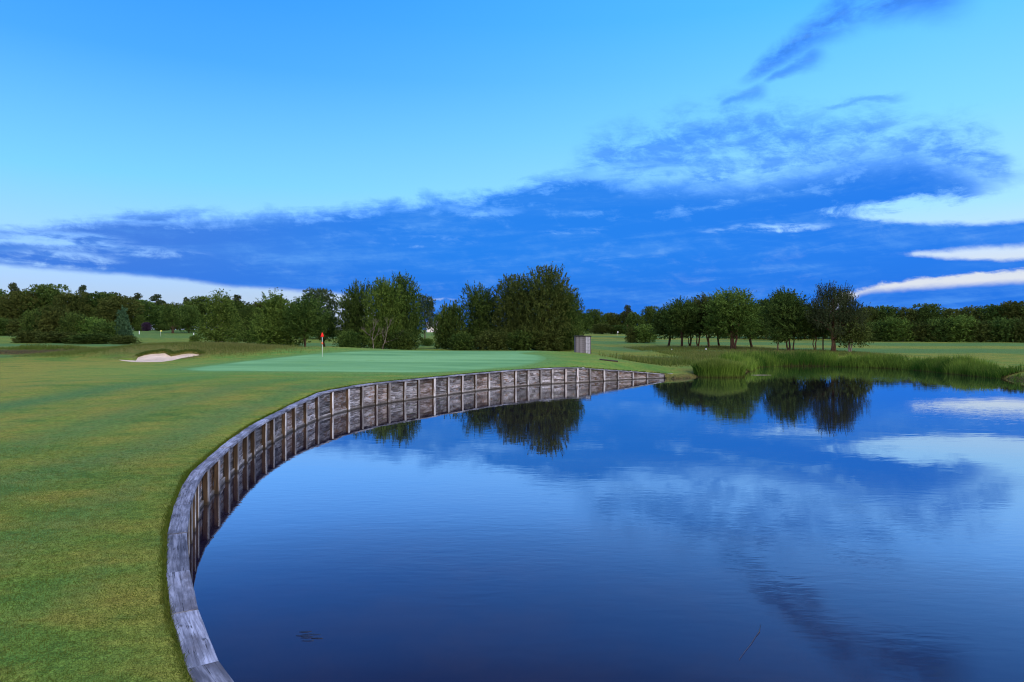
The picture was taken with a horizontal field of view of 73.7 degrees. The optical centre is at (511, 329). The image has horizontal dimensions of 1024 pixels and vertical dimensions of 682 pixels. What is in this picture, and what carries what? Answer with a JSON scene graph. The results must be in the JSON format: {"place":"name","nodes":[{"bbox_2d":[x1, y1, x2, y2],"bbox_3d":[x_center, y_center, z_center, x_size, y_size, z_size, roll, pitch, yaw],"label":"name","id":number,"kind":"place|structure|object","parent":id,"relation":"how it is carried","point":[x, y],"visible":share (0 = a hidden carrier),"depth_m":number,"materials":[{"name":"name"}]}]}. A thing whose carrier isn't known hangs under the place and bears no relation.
{"place":"outdoors","nodes":[
{"label":"outdoors","id":0,"kind":"place"},
{"bbox_2d":[0,343,101,354],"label":"ditch grass","id":1,"kind":"structure","parent":0,"point":[40,347],"depth_m":72.53,"materials":[{"name":"green plant"}]},
{"bbox_2d":[3,341,335,357],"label":"mound grass","id":2,"kind":"structure","parent":0,"point":[241,346],"depth_m":54.59,"materials":[{"name":"green plant"}]},
{"bbox_2d":[0,330,1023,681],"bbox_3d":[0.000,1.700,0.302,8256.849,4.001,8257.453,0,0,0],"label":"ground","id":3,"kind":"structure","parent":0,"point":[100,400],"depth_m":15.66,"materials":[{"name":"green plant"}]},
{"bbox_2d":[0,317,11,334],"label":"bush","id":4,"kind":"object","parent":3,"relation":"on","point":[3,323],"visible":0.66,"depth_m":148.87,"materials":[{"name":"green plant"}]},
{"bbox_2d":[4,318,24,334],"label":"bush","id":5,"kind":"object","parent":3,"relation":"on","point":[13,326],"visible":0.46,"depth_m":148.63,"materials":[{"name":"green plant"}]},
{"bbox_2d":[8,282,20,298],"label":"pine tree","id":6,"kind":"object","parent":3,"relation":"on","point":[13,286],"visible":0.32,"depth_m":235.08,"materials":[{"name":"green plant"}]},
{"bbox_2d":[0,291,45,320],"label":"broadleaf tree","id":7,"kind":"object","parent":3,"relation":"on","point":[11,305],"visible":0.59,"depth_m":211.94,"materials":[{"name":"green plant"}]},
{"bbox_2d":[10,329,45,342],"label":"bush","id":8,"kind":"object","parent":3,"relation":"on","point":[25,336],"visible":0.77,"depth_m":109.67,"materials":[{"name":"green plant"}]},
{"bbox_2d":[17,308,44,340],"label":"bush","id":9,"kind":"object","parent":3,"relation":"on","point":[29,320],"visible":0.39,"depth_m":116.70,"materials":[{"name":"green plant"}]},
{"bbox_2d":[12,283,71,317],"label":"broadleaf tree","id":10,"kind":"object","parent":3,"relation":"on","point":[46,293],"visible":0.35,"depth_m":217.09,"materials":[{"name":"green plant"}]},
{"bbox_2d":[30,302,73,333],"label":"bush","id":11,"kind":"object","parent":3,"relation":"on","point":[48,322],"visible":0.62,"depth_m":114.37,"materials":[{"name":"green plant"}]},
{"bbox_2d":[29,331,78,342],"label":"bush","id":12,"kind":"object","parent":3,"relation":"on","point":[54,337],"visible":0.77,"depth_m":104.66,"materials":[{"name":"green plant"}]},
{"bbox_2d":[50,291,94,318],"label":"broadleaf tree","id":13,"kind":"object","parent":3,"relation":"on","point":[74,303],"visible":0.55,"depth_m":207.61,"materials":[{"name":"green plant"}]},
{"bbox_2d":[55,311,91,335],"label":"bush","id":14,"kind":"object","parent":3,"relation":"on","point":[68,323],"visible":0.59,"depth_m":111.92,"materials":[{"name":"green plant"}]},
{"bbox_2d":[61,332,113,343],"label":"bush","id":15,"kind":"object","parent":3,"relation":"on","point":[92,338],"visible":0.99,"depth_m":102.45,"materials":[{"name":"green plant"}]},
{"bbox_2d":[74,316,106,342],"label":"bush","id":16,"kind":"object","parent":3,"relation":"on","point":[91,321],"visible":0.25,"depth_m":112.17,"materials":[{"name":"green plant"}]},
{"bbox_2d":[78,291,116,318],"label":"broadleaf tree","id":17,"kind":"object","parent":3,"relation":"on","point":[99,295],"visible":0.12,"depth_m":211.07,"materials":[{"name":"green plant"}]},
{"bbox_2d":[88,319,120,340],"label":"bush","id":18,"kind":"object","parent":3,"relation":"on","point":[105,328],"visible":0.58,"depth_m":110.16,"materials":[{"name":"green plant"}]},
{"bbox_2d":[90,295,145,324],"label":"broadleaf tree","id":19,"kind":"object","parent":3,"relation":"on","point":[112,305],"visible":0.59,"depth_m":187.92,"materials":[{"name":"green plant"}]},
{"bbox_2d":[113,305,133,337],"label":"conifer","id":20,"kind":"object","parent":3,"relation":"on","point":[124,324],"visible":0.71,"depth_m":111.61,"materials":[{"name":"green plant"}]},
{"bbox_2d":[109,334,142,343],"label":"bush","id":21,"kind":"object","parent":3,"relation":"on","point":[123,339],"visible":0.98,"depth_m":102.85,"materials":[{"name":"green plant"}]},
{"bbox_2d":[131,314,146,330],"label":"bush","id":22,"kind":"object","parent":3,"relation":"on","point":[138,321],"visible":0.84,"depth_m":189.10,"materials":[{"name":"green plant"}]},
{"bbox_2d":[141,322,151,330],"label":"bush","id":23,"kind":"object","parent":3,"relation":"on","point":[146,326],"visible":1,"depth_m":184.51,"materials":[{"name":"purple plant"}]},
{"bbox_2d":[130,299,168,330],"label":"broadleaf tree","id":24,"kind":"object","parent":3,"relation":"on","point":[151,313],"visible":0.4,"depth_m":222.52,"materials":[{"name":"green plant"}]},
{"bbox_2d":[149,294,165,304],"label":"pine tree","id":25,"kind":"object","parent":3,"relation":"on","point":[156,296],"visible":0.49,"depth_m":239.67,"materials":[{"name":"green plant"}]},
{"bbox_2d":[121,353,197,361],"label":"sand","id":26,"kind":"structure","parent":3,"relation":"on","point":[162,357],"depth_m":51.38,"materials":[{"name":"beige sand"}]},
{"bbox_2d":[135,348,205,355],"bbox_3d":[-26.222,1.661,52.590,5.012,0.622,1.480,0,0,-15],"label":"bunker fringe","id":27,"kind":"object","parent":3,"relation":"on","point":[168,351],"visible":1,"depth_m":52.60,"materials":[{"name":"green plant"}]},
{"bbox_2d":[157,303,189,332],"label":"broadleaf tree","id":28,"kind":"object","parent":3,"relation":"on","point":[174,316],"visible":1,"depth_m":169.03,"materials":[{"name":"green plant"}]},
{"bbox_2d":[179,305,200,332],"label":"broadleaf tree","id":29,"kind":"object","parent":3,"relation":"on","point":[192,319],"visible":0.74,"depth_m":174.29,"materials":[{"name":"green plant"}]},
{"bbox_2d":[179,296,212,330],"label":"broadleaf tree","id":30,"kind":"object","parent":3,"relation":"on","point":[198,302],"visible":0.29,"depth_m":197.35,"materials":[{"name":"green plant"}]},
{"bbox_2d":[189,288,247,342],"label":"birch tree","id":31,"kind":"object","parent":3,"relation":"on","point":[219,325],"visible":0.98,"depth_m":85.21,"materials":[{"name":"green plant"}]},
{"bbox_2d":[225,300,251,323],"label":"broadleaf tree","id":32,"kind":"object","parent":3,"relation":"on","point":[238,304],"visible":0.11,"depth_m":213.18,"materials":[{"name":"green plant"}]},
{"bbox_2d":[233,304,261,341],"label":"broadleaf tree","id":33,"kind":"object","parent":3,"relation":"on","point":[248,312],"visible":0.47,"depth_m":109.02,"materials":[{"name":"green plant"}]},
{"bbox_2d":[235,300,265,325],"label":"broadleaf tree","id":34,"kind":"object","parent":3,"relation":"on","point":[257,305],"visible":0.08,"depth_m":187.66,"materials":[{"name":"green plant"}]},
{"bbox_2d":[244,287,310,346],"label":"broadleaf tree","id":35,"kind":"object","parent":3,"relation":"on","point":[269,333],"visible":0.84,"depth_m":74.83,"materials":[{"name":"green plant"}]},
{"bbox_2d":[277,290,331,346],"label":"broadleaf tree","id":36,"kind":"object","parent":3,"relation":"on","point":[305,318],"visible":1,"depth_m":74.12,"materials":[{"name":"green plant"}]},
{"bbox_2d":[300,287,340,338],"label":"broadleaf tree","id":37,"kind":"object","parent":3,"relation":"on","point":[330,304],"visible":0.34,"depth_m":133.99,"materials":[{"name":"plant"}]},
{"bbox_2d":[314,312,339,346],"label":"broadleaf tree","id":38,"kind":"object","parent":3,"relation":"on","point":[329,333],"visible":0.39,"depth_m":79.56,"materials":[{"name":"green plant"}]},
{"bbox_2d":[337,329,364,347],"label":"bush","id":39,"kind":"object","parent":3,"relation":"on","point":[349,339],"visible":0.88,"depth_m":72.96,"materials":[{"name":"green plant"}]},
{"bbox_2d":[331,278,373,347],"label":"broadleaf tree","id":40,"kind":"object","parent":3,"relation":"on","point":[352,314],"visible":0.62,"depth_m":77.06,"materials":[{"name":"green plant"}]},
{"bbox_2d":[186,351,545,372],"bbox_3d":[-8.482,2.045,48.070,21.808,0.594,21.618,0,0,0],"label":"putting green","id":41,"kind":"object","parent":3,"relation":"on","point":[402,361],"visible":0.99,"depth_m":44.77,"materials":[{"name":"green plant"}]},
{"bbox_2d":[362,317,397,348],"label":"bare tree","id":42,"kind":"object","parent":3,"relation":"on","point":[378,334],"visible":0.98,"depth_m":72.46,"materials":[{"name":"grey plant"}]},
{"bbox_2d":[357,275,409,348],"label":"broadleaf tree","id":43,"kind":"object","parent":3,"relation":"on","point":[384,304],"visible":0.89,"depth_m":74.11,"materials":[{"name":"green plant"}]},
{"bbox_2d":[383,328,418,349],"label":"bush","id":44,"kind":"object","parent":3,"relation":"on","point":[405,341],"visible":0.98,"depth_m":72.85,"materials":[{"name":"green plant"}]},
{"bbox_2d":[391,269,426,346],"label":"broadleaf tree","id":45,"kind":"object","parent":3,"relation":"on","point":[412,321],"visible":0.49,"depth_m":77.28,"materials":[{"name":"green plant"}]},
{"bbox_2d":[166,367,672,681],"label":"retaining wall","id":46,"kind":"structure","parent":3,"relation":"on","point":[207,478],"depth_m":17.76,"materials":[{"name":"grey wood"}]},
{"bbox_2d":[416,294,436,337],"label":"tree","id":47,"kind":"object","parent":3,"relation":"on","point":[429,313],"visible":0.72,"depth_m":117.31,"materials":[{"name":"plant"}]},
{"bbox_2d":[420,338,434,345],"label":"bush","id":48,"kind":"object","parent":3,"relation":"on","point":[428,341],"visible":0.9,"depth_m":91.56,"materials":[{"name":"green plant"}]},
{"bbox_2d":[433,308,446,348],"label":"bush","id":49,"kind":"object","parent":3,"relation":"on","point":[435,330],"visible":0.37,"depth_m":76.65,"materials":[{"name":"green plant"}]},
{"bbox_2d":[432,299,469,348],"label":"broadleaf tree","id":50,"kind":"object","parent":3,"relation":"on","point":[454,323],"visible":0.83,"depth_m":75.41,"materials":[{"name":"green plant"}]},
{"bbox_2d":[448,331,477,350],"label":"bush","id":51,"kind":"object","parent":3,"relation":"on","point":[462,341],"visible":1,"depth_m":72.93,"materials":[{"name":"green plant"}]},
{"bbox_2d":[456,280,501,348],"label":"broadleaf tree","id":52,"kind":"object","parent":3,"relation":"on","point":[480,309],"visible":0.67,"depth_m":77.01,"materials":[{"name":"green plant"}]},
{"bbox_2d":[473,329,512,350],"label":"bush","id":53,"kind":"object","parent":3,"relation":"on","point":[493,340],"visible":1,"depth_m":72.59,"materials":[{"name":"green plant"}]},
{"bbox_2d":[482,271,533,347],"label":"broadleaf tree","id":54,"kind":"object","parent":3,"relation":"on","point":[507,307],"visible":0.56,"depth_m":75.76,"materials":[{"name":"green plant"}]},
{"bbox_2d":[502,329,543,350],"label":"bush","id":55,"kind":"object","parent":3,"relation":"on","point":[519,341],"visible":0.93,"depth_m":72.61,"materials":[{"name":"green plant"}]},
{"bbox_2d":[514,261,583,348],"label":"broadleaf tree","id":56,"kind":"object","parent":3,"relation":"on","point":[546,295],"visible":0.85,"depth_m":73.49,"materials":[{"name":"green plant"}]},
{"bbox_2d":[530,330,570,350],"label":"bush","id":57,"kind":"object","parent":3,"relation":"on","point":[557,347],"visible":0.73,"depth_m":72.44,"materials":[{"name":"green plant"}]},
{"bbox_2d":[554,288,586,337],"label":"broadleaf tree","id":58,"kind":"object","parent":3,"relation":"on","point":[577,319],"visible":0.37,"depth_m":74.37,"materials":[{"name":"green plant"}]},
{"bbox_2d":[559,324,582,350],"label":"bush","id":59,"kind":"object","parent":3,"relation":"on","point":[571,334],"visible":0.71,"depth_m":72.84,"materials":[{"name":"green plant"}]},
{"bbox_2d":[574,336,590,353],"bbox_3d":[6.196,1.315,60.000,1.434,1.595,1.250,0,0,0],"label":"wooden shelter","id":60,"kind":"object","parent":3,"relation":"on","point":[582,344],"visible":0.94,"depth_m":59.48,"materials":[{"name":"wood"}]},
{"bbox_2d":[577,313,593,333],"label":"broadleaf tree","id":61,"kind":"object","parent":3,"relation":"on","point":[587,320],"visible":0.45,"depth_m":248.33,"materials":[{"name":"green plant"}]},
{"bbox_2d":[586,309,607,333],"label":"broadleaf tree","id":62,"kind":"object","parent":3,"relation":"on","point":[598,318],"visible":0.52,"depth_m":253.24,"materials":[{"name":"green plant"}]},
{"bbox_2d":[589,323,614,333],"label":"bush","id":63,"kind":"object","parent":3,"relation":"on","point":[600,328],"visible":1,"depth_m":234.51,"materials":[{"name":"green plant"}]},
{"bbox_2d":[601,312,623,333],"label":"broadleaf tree","id":64,"kind":"object","parent":3,"relation":"on","point":[612,319],"visible":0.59,"depth_m":257.59,"materials":[{"name":"green plant"}]},
{"bbox_2d":[609,325,626,333],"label":"broadleaf tree","id":65,"kind":"object","parent":3,"relation":"on","point":[618,329],"visible":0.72,"depth_m":234.45,"materials":[{"name":"green plant"}]},
{"bbox_2d":[624,327,637,342],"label":"bush","id":66,"kind":"object","parent":3,"relation":"on","point":[630,334],"visible":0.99,"depth_m":117.59,"materials":[{"name":"green plant"}]},
{"bbox_2d":[621,312,645,334],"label":"broadleaf tree","id":67,"kind":"object","parent":3,"relation":"on","point":[633,320],"visible":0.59,"depth_m":164.05,"materials":[{"name":"green plant"}]},
{"bbox_2d":[631,323,657,342],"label":"bush","id":68,"kind":"object","parent":3,"relation":"on","point":[642,334],"visible":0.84,"depth_m":116.92,"materials":[{"name":"green plant"}]},
{"bbox_2d":[639,306,657,326],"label":"broadleaf tree","id":69,"kind":"object","parent":3,"relation":"on","point":[649,311],"visible":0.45,"depth_m":263.75,"materials":[{"name":"green plant"}]},
{"bbox_2d":[647,305,679,346],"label":"grove tree","id":70,"kind":"object","parent":3,"relation":"on","point":[659,326],"visible":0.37,"depth_m":99.53,"materials":[{"name":"green plant"}]},
{"bbox_2d":[658,295,706,347],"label":"grove tree","id":71,"kind":"object","parent":3,"relation":"on","point":[679,317],"visible":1,"depth_m":92.97,"materials":[{"name":"green plant"}]},
{"bbox_2d":[589,350,798,366],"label":"long grass","id":72,"kind":"structure","parent":3,"relation":"on","point":[688,360],"depth_m":57.52,"materials":[{"name":"green plant"}]},
{"bbox_2d":[682,293,708,345],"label":"grove tree","id":73,"kind":"object","parent":3,"relation":"on","point":[698,343],"visible":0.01,"depth_m":97.82,"materials":[{"name":"green plant"}]},
{"bbox_2d":[691,291,723,347],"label":"grove tree","id":74,"kind":"object","parent":3,"relation":"on","point":[704,299],"visible":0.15,"depth_m":94.22,"materials":[{"name":"green plant"}]},
{"bbox_2d":[695,286,765,348],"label":"grove tree","id":75,"kind":"object","parent":3,"relation":"on","point":[733,316],"visible":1,"depth_m":87.77,"materials":[{"name":"green plant"}]},
{"bbox_2d":[738,304,768,346],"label":"grove tree","id":76,"kind":"object","parent":3,"relation":"on","point":[762,333],"visible":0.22,"depth_m":96.04,"materials":[{"name":"green plant"}]},
{"bbox_2d":[753,298,771,338],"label":"broadleaf tree","id":77,"kind":"object","parent":3,"relation":"on","point":[765,300],"visible":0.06,"depth_m":159.30,"materials":[{"name":"green plant"}]},
{"bbox_2d":[624,345,925,357],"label":"meadow grass","id":78,"kind":"structure","parent":3,"relation":"on","point":[674,349],"depth_m":80.48,"materials":[{"name":"green plant"}]},
{"bbox_2d":[768,326,788,350],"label":"sapling","id":79,"kind":"object","parent":3,"relation":"on","point":[780,333],"visible":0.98,"depth_m":79.69,"materials":[{"name":"green plant"}]},
{"bbox_2d":[769,287,797,340],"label":"broadleaf tree","id":80,"kind":"object","parent":3,"relation":"on","point":[775,296],"visible":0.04,"depth_m":149.75,"materials":[{"name":"green plant"}]},
{"bbox_2d":[756,285,818,350],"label":"broadleaf tree","id":81,"kind":"object","parent":3,"relation":"on","point":[786,313],"visible":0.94,"depth_m":79.92,"materials":[{"name":"green plant"}]},
{"bbox_2d":[801,318,826,349],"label":"sapling","id":82,"kind":"object","parent":3,"relation":"on","point":[816,334],"visible":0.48,"depth_m":79.77,"materials":[{"name":"green plant"}]},
{"bbox_2d":[814,314,830,349],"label":"sapling","id":83,"kind":"object","parent":3,"relation":"on","point":[825,334],"visible":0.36,"depth_m":79.79,"materials":[{"name":"green plant"}]},
{"bbox_2d":[803,279,870,351],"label":"broadleaf tree","id":84,"kind":"object","parent":3,"relation":"on","point":[834,295],"visible":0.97,"depth_m":77.27,"materials":[{"name":"green plant"}]},
{"bbox_2d":[827,312,876,351],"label":"tree","id":85,"kind":"object","parent":3,"relation":"on","point":[851,336],"visible":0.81,"depth_m":77.07,"materials":[{"name":"green plant"}]},
{"bbox_2d":[853,306,886,335],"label":"broadleaf tree","id":86,"kind":"object","parent":3,"relation":"on","point":[872,315],"visible":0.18,"depth_m":139.82,"materials":[{"name":"green plant"}]},
{"bbox_2d":[867,320,894,341],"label":"bush","id":87,"kind":"object","parent":3,"relation":"on","point":[878,336],"visible":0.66,"depth_m":130.22,"materials":[{"name":"green plant"}]},
{"bbox_2d":[873,305,904,336],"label":"broadleaf tree","id":88,"kind":"object","parent":3,"relation":"on","point":[889,310],"visible":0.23,"depth_m":139.11,"materials":[{"name":"green plant"}]},
{"bbox_2d":[880,316,917,341],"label":"bush","id":89,"kind":"object","parent":3,"relation":"on","point":[901,329],"visible":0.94,"depth_m":128.64,"materials":[{"name":"green plant"}]},
{"bbox_2d":[894,306,926,334],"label":"broadleaf tree","id":90,"kind":"object","parent":3,"relation":"on","point":[904,311],"visible":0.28,"depth_m":137.57,"materials":[{"name":"green plant"}]},
{"bbox_2d":[902,320,940,341],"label":"bush","id":91,"kind":"object","parent":3,"relation":"on","point":[918,333],"visible":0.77,"depth_m":127.33,"materials":[{"name":"green plant"}]},
{"bbox_2d":[909,303,949,324],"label":"broadleaf tree","id":92,"kind":"object","parent":3,"relation":"on","point":[931,311],"visible":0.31,"depth_m":135.99,"materials":[{"name":"green plant"}]},
{"bbox_2d":[920,316,958,341],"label":"bush","id":93,"kind":"object","parent":3,"relation":"on","point":[938,323],"visible":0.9,"depth_m":125.73,"materials":[{"name":"green plant"}]},
{"bbox_2d":[936,308,970,334],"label":"broadleaf tree","id":94,"kind":"object","parent":3,"relation":"on","point":[953,312],"visible":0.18,"depth_m":134.90,"materials":[{"name":"green plant"}]},
{"bbox_2d":[938,313,980,341],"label":"bush","id":95,"kind":"object","parent":3,"relation":"on","point":[963,326],"visible":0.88,"depth_m":124.22,"materials":[{"name":"green plant"}]},
{"bbox_2d":[958,305,991,321],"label":"broadleaf tree","id":96,"kind":"object","parent":3,"relation":"on","point":[966,309],"visible":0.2,"depth_m":133.37,"materials":[{"name":"green plant"}]},
{"bbox_2d":[963,319,1001,341],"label":"bush","id":97,"kind":"object","parent":3,"relation":"on","point":[983,335],"visible":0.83,"depth_m":122.92,"materials":[{"name":"green plant"}]},
{"bbox_2d":[973,304,1014,340],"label":"broadleaf tree","id":98,"kind":"object","parent":3,"relation":"on","point":[989,309],"visible":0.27,"depth_m":131.37,"materials":[{"name":"green plant"}]},
{"bbox_2d":[986,316,1023,341],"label":"bush","id":99,"kind":"object","parent":3,"relation":"on","point":[1000,326],"visible":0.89,"depth_m":121.24,"materials":[{"name":"green plant"}]},
{"bbox_2d":[991,300,1023,339],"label":"broadleaf tree","id":100,"kind":"object","parent":3,"relation":"on","point":[1011,305],"visible":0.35,"depth_m":130.08,"materials":[{"name":"green plant"}]},
{"bbox_2d":[1002,316,1023,342],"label":"bush","id":101,"kind":"object","parent":3,"relation":"on","point":[1021,325],"visible":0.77,"depth_m":120.16,"materials":[{"name":"green plant"}]},
{"bbox_2d":[0,0,1023,406],"label":"sky","id":102,"kind":"structure","parent":0,"point":[656,152],"materials":[{"name":"blue"}]},
{"bbox_2d":[189,366,1023,681],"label":"water","id":103,"kind":"structure","parent":0,"point":[833,524],"depth_m":10.84,"materials":[{"name":"blue liquid"}]},
{"bbox_2d":[296,631,321,640],"bbox_3d":[-2.190,3.299,7.367,0.235,0.009,0.313,0,0,-38],"label":"pond weed","id":104,"kind":"object","parent":103,"relation":"on","point":[304,636],"visible":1,"depth_m":7.36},
{"bbox_2d":[691,356,749,377],"bbox_3d":[14.608,2.584,48.077,4.332,1.672,2.970,0,0,0],"label":"reed clump","id":105,"kind":"object","parent":103,"relation":"in","point":[717,368],"visible":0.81,"depth_m":47.34,"materials":[{"name":"green plant"}]},
{"bbox_2d":[716,348,1023,379],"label":"reeds","id":106,"kind":"object","parent":103,"relation":"in","point":[966,366],"visible":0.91,"depth_m":57.53,"materials":[{"name":"green plant"}]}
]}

